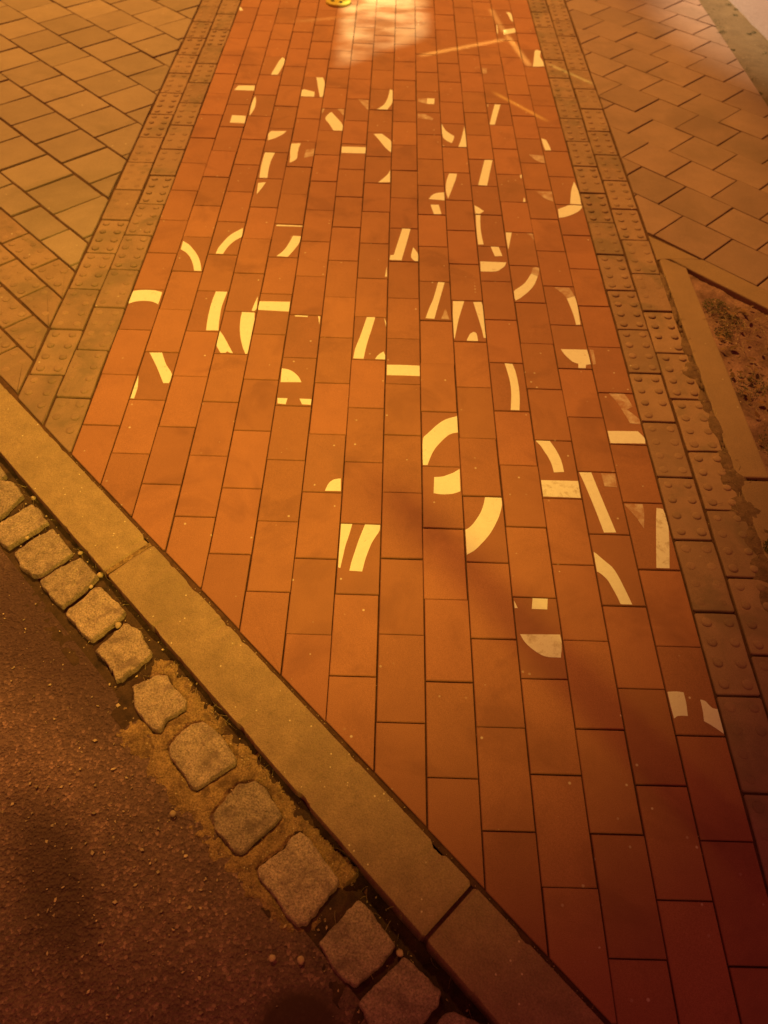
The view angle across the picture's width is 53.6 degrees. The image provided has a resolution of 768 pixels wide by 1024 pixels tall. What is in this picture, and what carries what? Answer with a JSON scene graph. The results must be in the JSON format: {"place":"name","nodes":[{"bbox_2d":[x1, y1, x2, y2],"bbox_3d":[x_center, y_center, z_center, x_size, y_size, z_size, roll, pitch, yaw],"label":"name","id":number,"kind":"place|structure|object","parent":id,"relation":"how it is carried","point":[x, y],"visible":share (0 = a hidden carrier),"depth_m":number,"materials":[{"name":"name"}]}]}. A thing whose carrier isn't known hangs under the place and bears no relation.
{"place":"outdoors","nodes":[
{"label":"outdoors","id":0,"kind":"place"},
{"bbox_2d":[0,210,74,393],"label":"studded pavement","id":1,"kind":"structure","parent":0,"point":[18,280],"depth_m":2.47,"materials":[{"name":"concrete"}]},
{"bbox_2d":[0,0,201,271],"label":"pavement","id":2,"kind":"structure","parent":0,"point":[103,31],"depth_m":3.37,"materials":[{"name":"brick"}]},
{"bbox_2d":[18,0,240,451],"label":"studded strip","id":3,"kind":"object","parent":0,"point":[36,397],"visible":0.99,"depth_m":2.65,"materials":[{"name":"tile"}]},
{"bbox_2d":[0,548,366,1023],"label":"road","id":4,"kind":"structure","parent":0,"point":[50,989],"depth_m":1.41,"materials":[{"name":"asphalt"}]},
{"bbox_2d":[145,539,470,884],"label":"ground","id":5,"kind":"structure","parent":0,"point":[437,850],"depth_m":1.53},
{"bbox_2d":[0,383,147,576],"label":"kerb stone","id":6,"kind":"object","parent":5,"relation":"on","point":[93,520],"visible":0.91,"depth_m":1.97,"materials":[{"name":"concrete"}]},
{"bbox_2d":[0,456,489,1023],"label":"gutter","id":7,"kind":"object","parent":5,"relation":"on","point":[336,906],"visible":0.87,"depth_m":1.57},
{"bbox_2d":[0,480,24,520],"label":"cobblestone","id":8,"kind":"object","parent":7,"relation":"on","point":[11,497],"visible":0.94,"depth_m":1.97,"materials":[{"name":"stone"}]},
{"bbox_2d":[0,504,49,550],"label":"cobblestone","id":9,"kind":"object","parent":7,"relation":"on","point":[21,525],"visible":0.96,"depth_m":1.91,"materials":[{"name":"stone"}]},
{"bbox_2d":[15,529,73,578],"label":"cobblestone","id":10,"kind":"object","parent":7,"relation":"on","point":[44,555],"visible":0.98,"depth_m":1.86,"materials":[{"name":"stone"}]},
{"bbox_2d":[40,558,98,608],"bbox_3d":[-0.752,0.179,1.833,0.117,0.057,0.106,-37,61,-27],"label":"cobblestone","id":11,"kind":"object","parent":7,"relation":"on","point":[66,586],"visible":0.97,"depth_m":1.81,"materials":[{"name":"stone"}]},
{"bbox_2d":[66,587,125,642],"bbox_3d":[-0.672,0.248,1.781,0.119,0.057,0.110,35,58,23],"label":"cobblestone","id":12,"kind":"object","parent":7,"relation":"on","point":[94,615],"visible":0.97,"depth_m":1.76,"materials":[{"name":"stone"}]},
{"bbox_2d":[95,623,152,683],"bbox_3d":[-0.584,0.323,1.724,0.108,0.056,0.125,-34,60,-25],"label":"cobblestone","id":13,"kind":"object","parent":7,"relation":"on","point":[124,652],"visible":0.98,"depth_m":1.70,"materials":[{"name":"stone"}]},
{"bbox_2d":[133,675,187,732],"bbox_3d":[-0.488,0.418,1.652,0.097,0.057,0.130,-35,60,-26],"label":"cobblestone","id":14,"kind":"object","parent":7,"relation":"on","point":[160,701],"visible":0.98,"depth_m":1.63,"materials":[{"name":"stone"}]},
{"bbox_2d":[169,722,236,790],"bbox_3d":[-0.379,0.509,1.583,0.110,0.057,0.135,-33,59,-25],"label":"cobblestone","id":15,"kind":"object","parent":7,"relation":"on","point":[201,754],"visible":0.98,"depth_m":1.56,"materials":[{"name":"stone"}]},
{"bbox_2d":[116,659,366,932],"bbox_3d":[-0.327,0.539,1.556,0.600,0.037,0.600,2,52,0],"label":"mortar","id":16,"kind":"object","parent":7,"relation":"on","point":[204,803],"visible":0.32,"depth_m":1.52,"materials":[{"name":"concrete"}]},
{"bbox_2d":[213,781,282,854],"bbox_3d":[-0.273,0.606,1.509,0.117,0.057,0.127,38,60,25],"label":"cobblestone","id":17,"kind":"object","parent":7,"relation":"on","point":[246,816],"visible":0.98,"depth_m":1.49,"materials":[{"name":"stone"}]},
{"bbox_2d":[257,832,338,927],"bbox_3d":[-0.158,0.699,1.439,0.120,0.057,0.142,-35,60,-26],"label":"cobblestone","id":18,"kind":"object","parent":7,"relation":"on","point":[298,879],"visible":0.99,"depth_m":1.42,"materials":[{"name":"stone"}]},
{"bbox_2d":[319,900,394,987],"bbox_3d":[-0.049,0.786,1.373,0.115,0.057,0.111,-35,60,-26],"label":"cobblestone","id":19,"kind":"object","parent":7,"relation":"on","point":[356,945],"visible":0.97,"depth_m":1.35,"materials":[{"name":"stone"}]},
{"bbox_2d":[0,215,766,1023],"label":"gravel","id":20,"kind":"structure","parent":7,"relation":"on","point":[156,859],"depth_m":1.45,"materials":[{"name":"gravel"}]},
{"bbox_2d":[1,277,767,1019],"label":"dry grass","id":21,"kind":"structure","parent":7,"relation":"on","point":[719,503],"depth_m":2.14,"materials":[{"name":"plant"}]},
{"bbox_2d":[359,957,440,1023],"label":"cobblestone","id":22,"kind":"object","parent":7,"relation":"on","point":[404,990],"visible":1,"depth_m":1.30,"materials":[{"name":"stone"}]},
{"bbox_2d":[109,546,469,941],"bbox_3d":[-0.251,0.461,1.661,0.131,0.141,1.056,-36,61,-26],"label":"kerb stone","id":23,"kind":"object","parent":5,"relation":"on","point":[412,875],"visible":0.91,"depth_m":1.55,"materials":[{"name":"concrete"}]},
{"bbox_2d":[423,885,473,944],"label":"joint dirt","id":24,"kind":"structure","parent":5,"relation":"on","point":[440,922],"depth_m":1.38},
{"bbox_2d":[426,889,603,1023],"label":"kerb stone","id":25,"kind":"object","parent":5,"relation":"on","point":[491,962],"visible":0.98,"depth_m":1.32,"materials":[{"name":"concrete"}]},
{"bbox_2d":[659,259,767,481],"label":"edging stone","id":26,"kind":"object","parent":5,"relation":"on","point":[737,437],"visible":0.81,"depth_m":2.30,"materials":[{"name":"concrete"}]},
{"bbox_2d":[668,259,767,314],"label":"edging stone","id":27,"kind":"object","parent":5,"relation":"on","point":[740,289],"visible":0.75,"depth_m":2.61,"materials":[{"name":"concrete"}]},
{"bbox_2d":[742,481,767,557],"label":"edging stone","id":28,"kind":"object","parent":5,"relation":"on","point":[755,493],"visible":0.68,"depth_m":1.99,"materials":[{"name":"stone"}]},
{"bbox_2d":[0,0,767,1023],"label":"joint sand","id":29,"kind":"structure","parent":0,"point":[376,778],"depth_m":2.02,"materials":[{"name":"sand"}]},
{"bbox_2d":[130,352,178,400],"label":"painted brick","id":30,"kind":"object","parent":29,"relation":"on","point":[154,377],"visible":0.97,"depth_m":2.24,"materials":[{"name":"brick"}]},
{"bbox_2d":[172,237,211,271],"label":"painted brick","id":31,"kind":"object","parent":29,"relation":"on","point":[192,254],"visible":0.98,"depth_m":2.63,"materials":[{"name":"brick"}]},
{"bbox_2d":[186,291,228,332],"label":"painted brick","id":32,"kind":"object","parent":29,"relation":"on","point":[207,311],"visible":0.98,"depth_m":2.44,"materials":[{"name":"brick"}]},
{"bbox_2d":[208,222,245,255],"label":"painted brick","id":33,"kind":"object","parent":29,"relation":"on","point":[227,238],"visible":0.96,"depth_m":2.70,"materials":[{"name":"brick"}]},
{"bbox_2d":[214,311,255,354],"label":"painted brick","id":34,"kind":"object","parent":29,"relation":"on","point":[235,333],"visible":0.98,"depth_m":2.38,"materials":[{"name":"brick"}]},
{"bbox_2d":[220,104,249,127],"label":"painted brick","id":35,"kind":"object","parent":29,"relation":"on","point":[235,115],"visible":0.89,"depth_m":3.29,"materials":[{"name":"brick"}]},
{"bbox_2d":[227,84,255,105],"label":"painted brick","id":36,"kind":"object","parent":29,"relation":"on","point":[241,94],"visible":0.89,"depth_m":3.42,"materials":[{"name":"brick"}]},
{"bbox_2d":[225,273,263,312],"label":"painted brick","id":37,"kind":"object","parent":29,"relation":"on","point":[245,291],"visible":0.95,"depth_m":2.51,"materials":[{"name":"brick"}]},
{"bbox_2d":[248,95,276,116],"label":"painted brick","id":38,"kind":"object","parent":29,"relation":"on","point":[262,105],"visible":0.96,"depth_m":3.35,"materials":[{"name":"brick"}]},
{"bbox_2d":[250,178,282,207],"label":"painted brick","id":39,"kind":"object","parent":29,"relation":"on","point":[266,193],"visible":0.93,"depth_m":2.90,"materials":[{"name":"brick"}]},
{"bbox_2d":[253,294,291,335],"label":"painted brick","id":40,"kind":"object","parent":29,"relation":"on","point":[272,316],"visible":0.92,"depth_m":2.44,"materials":[{"name":"brick"}]},
{"bbox_2d":[257,152,287,178],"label":"painted brick","id":41,"kind":"object","parent":29,"relation":"on","point":[272,165],"visible":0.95,"depth_m":3.03,"materials":[{"name":"brick"}]},
{"bbox_2d":[260,56,285,76],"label":"painted brick","id":42,"kind":"object","parent":29,"relation":"on","point":[272,65],"visible":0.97,"depth_m":3.62,"materials":[{"name":"brick"}]},
{"bbox_2d":[264,128,292,153],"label":"painted brick","id":43,"kind":"object","parent":29,"relation":"on","point":[278,140],"visible":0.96,"depth_m":3.16,"materials":[{"name":"brick"}]},
{"bbox_2d":[268,224,302,257],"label":"painted brick","id":44,"kind":"object","parent":29,"relation":"on","point":[285,241],"visible":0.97,"depth_m":2.70,"materials":[{"name":"brick"}]},
{"bbox_2d":[276,358,316,406],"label":"painted brick","id":45,"kind":"object","parent":29,"relation":"on","point":[296,383],"visible":0.97,"depth_m":2.24,"materials":[{"name":"brick"}]},
{"bbox_2d":[286,141,315,167],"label":"painted brick","id":46,"kind":"object","parent":29,"relation":"on","point":[301,154],"visible":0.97,"depth_m":3.09,"materials":[{"name":"brick"}]},
{"bbox_2d":[283,315,320,358],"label":"painted brick","id":47,"kind":"object","parent":29,"relation":"on","point":[302,336],"visible":0.93,"depth_m":2.37,"materials":[{"name":"brick"}]},
{"bbox_2d":[300,77,325,97],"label":"painted brick","id":48,"kind":"object","parent":29,"relation":"on","point":[313,86],"visible":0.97,"depth_m":3.48,"materials":[{"name":"brick"}]},
{"bbox_2d":[302,434,345,492],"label":"painted brick","id":49,"kind":"object","parent":29,"relation":"on","point":[324,465],"visible":0.95,"depth_m":2.04,"materials":[{"name":"brick"}]},
{"bbox_2d":[319,108,344,131],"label":"painted brick","id":50,"kind":"object","parent":29,"relation":"on","point":[331,119],"visible":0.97,"depth_m":3.29,"materials":[{"name":"brick"}]},
{"bbox_2d":[339,144,365,170],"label":"painted brick","id":51,"kind":"object","parent":29,"relation":"on","point":[352,156],"visible":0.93,"depth_m":3.09,"materials":[{"name":"brick"}]},
{"bbox_2d":[344,99,369,120],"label":"painted brick","id":52,"kind":"object","parent":29,"relation":"on","point":[357,109],"visible":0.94,"depth_m":3.35,"materials":[{"name":"brick"}]},
{"bbox_2d":[335,524,380,595],"bbox_3d":[-0.062,0.121,1.868,0.102,0.030,0.207,2,51,0],"label":"painted brick","id":53,"kind":"object","parent":29,"relation":"on","point":[358,566],"visible":0.98,"depth_m":1.85,"materials":[{"name":"brick"}]},
{"bbox_2d":[358,243,388,278],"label":"painted brick","id":54,"kind":"object","parent":29,"relation":"on","point":[373,261],"visible":0.92,"depth_m":2.63,"materials":[{"name":"brick"}]},
{"bbox_2d":[364,157,390,183],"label":"painted brick","id":55,"kind":"object","parent":29,"relation":"on","point":[377,169],"visible":0.95,"depth_m":3.03,"materials":[{"name":"brick"}]},
{"bbox_2d":[366,132,391,156],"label":"painted brick","id":56,"kind":"object","parent":29,"relation":"on","point":[379,144],"visible":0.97,"depth_m":3.16,"materials":[{"name":"brick"}]},
{"bbox_2d":[369,89,392,110],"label":"painted brick","id":57,"kind":"object","parent":29,"relation":"on","point":[381,99],"visible":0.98,"depth_m":3.42,"materials":[{"name":"brick"}]},
{"bbox_2d":[386,339,419,384],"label":"painted brick","id":58,"kind":"object","parent":29,"relation":"on","point":[402,361],"visible":0.95,"depth_m":2.31,"materials":[{"name":"brick"}]},
{"bbox_2d":[389,228,417,262],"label":"painted brick","id":59,"kind":"object","parent":29,"relation":"on","point":[403,246],"visible":0.97,"depth_m":2.70,"materials":[{"name":"brick"}]},
{"bbox_2d":[417,91,439,112],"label":"painted brick","id":60,"kind":"object","parent":29,"relation":"on","point":[427,102],"visible":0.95,"depth_m":3.42,"materials":[{"name":"brick"}]},
{"bbox_2d":[417,112,440,134],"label":"painted brick","id":61,"kind":"object","parent":29,"relation":"on","point":[428,123],"visible":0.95,"depth_m":3.29,"materials":[{"name":"brick"}]},
{"bbox_2d":[418,186,445,215],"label":"painted brick","id":62,"kind":"object","parent":29,"relation":"on","point":[431,200],"visible":0.96,"depth_m":2.89,"materials":[{"name":"brick"}]},
{"bbox_2d":[419,281,451,321],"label":"painted brick","id":63,"kind":"object","parent":29,"relation":"on","point":[435,301],"visible":0.97,"depth_m":2.50,"materials":[{"name":"brick"}]},
{"bbox_2d":[422,467,463,529],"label":"painted brick","id":64,"kind":"object","parent":29,"relation":"on","point":[442,501],"visible":0.98,"depth_m":1.98,"materials":[{"name":"brick"}]},
{"bbox_2d":[441,124,466,147],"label":"painted brick","id":65,"kind":"object","parent":29,"relation":"on","point":[453,135],"visible":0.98,"depth_m":3.22,"materials":[{"name":"brick"}]},
{"bbox_2d":[444,173,471,200],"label":"painted brick","id":66,"kind":"object","parent":29,"relation":"on","point":[457,186],"visible":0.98,"depth_m":2.96,"materials":[{"name":"brick"}]},
{"bbox_2d":[451,301,485,342],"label":"painted brick","id":67,"kind":"object","parent":29,"relation":"on","point":[467,317],"visible":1,"depth_m":2.44,"materials":[{"name":"brick"}]},
{"bbox_2d":[469,159,497,186],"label":"painted brick","id":68,"kind":"object","parent":29,"relation":"on","point":[482,172],"visible":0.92,"depth_m":3.03,"materials":[{"name":"brick"}]},
{"bbox_2d":[472,186,501,215],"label":"painted brick","id":69,"kind":"object","parent":29,"relation":"on","point":[486,200],"visible":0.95,"depth_m":2.90,"materials":[{"name":"brick"}]},
{"bbox_2d":[474,215,505,246],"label":"painted brick","id":70,"kind":"object","parent":29,"relation":"on","point":[489,230],"visible":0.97,"depth_m":2.77,"materials":[{"name":"brick"}]},
{"bbox_2d":[481,65,504,83],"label":"painted brick","id":71,"kind":"object","parent":29,"relation":"on","point":[492,74],"visible":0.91,"depth_m":3.62,"materials":[{"name":"brick"}]},
{"bbox_2d":[478,246,510,281],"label":"painted brick","id":72,"kind":"object","parent":29,"relation":"on","point":[493,264],"visible":0.95,"depth_m":2.64,"materials":[{"name":"brick"}]},
{"bbox_2d":[486,104,512,125],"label":"painted brick","id":73,"kind":"object","parent":29,"relation":"on","point":[499,114],"visible":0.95,"depth_m":3.36,"materials":[{"name":"brick"}]},
{"bbox_2d":[489,363,529,412],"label":"painted brick","id":74,"kind":"object","parent":29,"relation":"on","point":[509,390],"visible":0.98,"depth_m":2.25,"materials":[{"name":"brick"}]},
{"bbox_2d":[497,174,526,202],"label":"painted brick","id":75,"kind":"object","parent":29,"relation":"on","point":[511,188],"visible":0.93,"depth_m":2.97,"materials":[{"name":"brick"}]},
{"bbox_2d":[505,232,538,266],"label":"painted brick","id":76,"kind":"object","parent":29,"relation":"on","point":[521,249],"visible":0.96,"depth_m":2.70,"materials":[{"name":"brick"}]},
{"bbox_2d":[516,139,544,163],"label":"painted brick","id":77,"kind":"object","parent":29,"relation":"on","point":[530,151],"visible":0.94,"depth_m":3.16,"materials":[{"name":"brick"}]},
{"bbox_2d":[520,49,544,67],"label":"painted brick","id":78,"kind":"object","parent":29,"relation":"on","point":[532,58],"visible":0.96,"depth_m":3.75,"materials":[{"name":"brick"}]},
{"bbox_2d":[513,598,567,679],"bbox_3d":[0.354,0.293,1.743,0.102,0.031,0.207,2,51,0],"label":"painted brick","id":79,"kind":"object","parent":29,"relation":"on","point":[539,644],"visible":0.98,"depth_m":1.73,"materials":[{"name":"brick"}]},
{"bbox_2d":[525,190,557,219],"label":"painted brick","id":80,"kind":"object","parent":29,"relation":"on","point":[541,204],"visible":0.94,"depth_m":2.90,"materials":[{"name":"brick"}]},
{"bbox_2d":[538,127,567,151],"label":"painted brick","id":81,"kind":"object","parent":29,"relation":"on","point":[552,139],"visible":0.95,"depth_m":3.22,"materials":[{"name":"brick"}]},
{"bbox_2d":[534,441,581,499],"bbox_3d":[0.469,-0.108,2.066,0.102,0.030,0.207,2,51,0],"label":"painted brick","id":82,"kind":"object","parent":29,"relation":"on","point":[558,476],"visible":0.99,"depth_m":2.05,"materials":[{"name":"brick"}]},
{"bbox_2d":[543,286,581,325],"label":"painted brick","id":83,"kind":"object","parent":29,"relation":"on","point":[562,306],"visible":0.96,"depth_m":2.50,"materials":[{"name":"brick"}]},
{"bbox_2d":[549,177,581,205],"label":"painted brick","id":84,"kind":"object","parent":29,"relation":"on","point":[565,191],"visible":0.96,"depth_m":2.96,"materials":[{"name":"brick"}]},
{"bbox_2d":[555,205,589,235],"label":"painted brick","id":85,"kind":"object","parent":29,"relation":"on","point":[572,220],"visible":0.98,"depth_m":2.83,"materials":[{"name":"brick"}]},
{"bbox_2d":[528,0,767,886],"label":"studded strip","id":86,"kind":"object","parent":29,"relation":"on","point":[745,721],"visible":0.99,"depth_m":2.14,"materials":[{"name":"concrete"}]},
{"bbox_2d":[648,236,699,260],"bbox_3d":[1.006,-0.915,2.725,0.211,0.030,0.114,37,59,25],"label":"pavement infill","id":87,"kind":"object","parent":29,"relation":"on","point":[661,250],"visible":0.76,"depth_m":2.72,"materials":[{"name":"concrete"}]},
{"bbox_2d":[660,273,767,611],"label":"washed dirt","id":88,"kind":"structure","parent":29,"relation":"on","point":[730,479],"depth_m":2.04,"materials":[{"name":"soil"}]},
{"bbox_2d":[72,0,767,1023],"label":"cycle path","id":89,"kind":"structure","parent":0,"point":[412,706],"depth_m":1.94,"materials":[{"name":"red brick"}]},
{"bbox_2d":[119,289,164,330],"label":"painted brick","id":90,"kind":"object","parent":89,"relation":"on","point":[142,310],"visible":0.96,"depth_m":2.44,"materials":[{"name":"brick"}]},
{"bbox_2d":[352,317,386,360],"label":"painted brick","id":91,"kind":"object","parent":89,"relation":"in","point":[369,340],"visible":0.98,"depth_m":2.37,"materials":[{"name":"brick"}]},
{"bbox_2d":[421,412,459,467],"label":"painted brick","id":92,"kind":"object","parent":89,"relation":"in","point":[440,443],"visible":0.98,"depth_m":2.11,"materials":[{"name":"brick"}]},
{"bbox_2d":[463,497,507,563],"bbox_3d":[0.255,0.051,1.933,0.102,0.030,0.207,2,51,0],"label":"painted brick","id":93,"kind":"object","parent":89,"relation":"in","point":[485,536],"visible":0.98,"depth_m":1.92,"materials":[{"name":"brick"}]},
{"bbox_2d":[510,266,545,303],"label":"painted brick","id":94,"kind":"object","parent":89,"relation":"in","point":[527,286],"visible":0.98,"depth_m":2.57,"materials":[{"name":"brick"}]},
{"bbox_2d":[550,325,591,369],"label":"painted brick","id":95,"kind":"object","parent":89,"relation":"on","point":[570,347],"visible":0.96,"depth_m":2.37,"materials":[{"name":"brick"}]},
{"bbox_2d":[578,472,628,535],"bbox_3d":[0.572,-0.017,1.996,0.102,0.031,0.207,2,52,0],"label":"painted brick","id":96,"kind":"object","parent":89,"relation":"in","point":[603,505],"visible":0.96,"depth_m":1.98,"materials":[{"name":"brick"}]},
{"bbox_2d":[588,347,632,393],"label":"painted brick","id":97,"kind":"object","parent":89,"relation":"on","point":[609,370],"visible":0.94,"depth_m":2.31,"materials":[{"name":"brick"}]},
{"bbox_2d":[589,535,645,606],"bbox_3d":[0.568,0.148,1.865,0.102,0.031,0.207,2,51,-1],"label":"painted brick","id":98,"kind":"object","parent":89,"relation":"on","point":[618,580],"visible":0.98,"depth_m":1.85,"materials":[{"name":"brick"}]},
{"bbox_2d":[598,393,645,445],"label":"painted brick","id":99,"kind":"object","parent":89,"relation":"in","point":[621,420],"visible":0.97,"depth_m":2.18,"materials":[{"name":"brick"}]},
{"bbox_2d":[623,503,679,570],"bbox_3d":[0.675,0.068,1.932,0.102,0.031,0.207,2,51,-1],"label":"painted brick","id":100,"kind":"object","parent":89,"relation":"in","point":[652,543],"visible":0.98,"depth_m":1.92,"materials":[{"name":"brick"}]},
{"bbox_2d":[656,646,724,736],"bbox_3d":[0.666,0.396,1.670,0.102,0.031,0.207,2,51,0],"label":"painted brick","id":101,"kind":"object","parent":89,"relation":"in","point":[690,696],"visible":1,"depth_m":1.65,"materials":[{"name":"brick"}]},
{"bbox_2d":[565,0,767,291],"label":"pavement","id":102,"kind":"structure","parent":0,"point":[646,58],"depth_m":3.35,"materials":[{"name":"brick"}]},
{"bbox_2d":[689,274,767,481],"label":"soil","id":103,"kind":"structure","parent":0,"point":[758,427],"depth_m":2.41,"materials":[{"name":"soil"}]},
{"bbox_2d":[702,3,767,552],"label":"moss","id":104,"kind":"object","parent":103,"relation":"on","point":[766,545],"visible":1,"depth_m":2.46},
{"bbox_2d":[714,303,767,441],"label":"leaf litter","id":105,"kind":"object","parent":103,"relation":"on","point":[733,374],"visible":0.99,"depth_m":2.36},
{"bbox_2d":[699,0,767,105],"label":"verge","id":106,"kind":"structure","parent":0,"point":[749,50],"depth_m":3.97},
{"bbox_2d":[729,0,767,39],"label":"plaster wall","id":107,"kind":"structure","parent":106,"relation":"on","point":[754,13],"depth_m":4.07,"materials":[{"name":"paint"}]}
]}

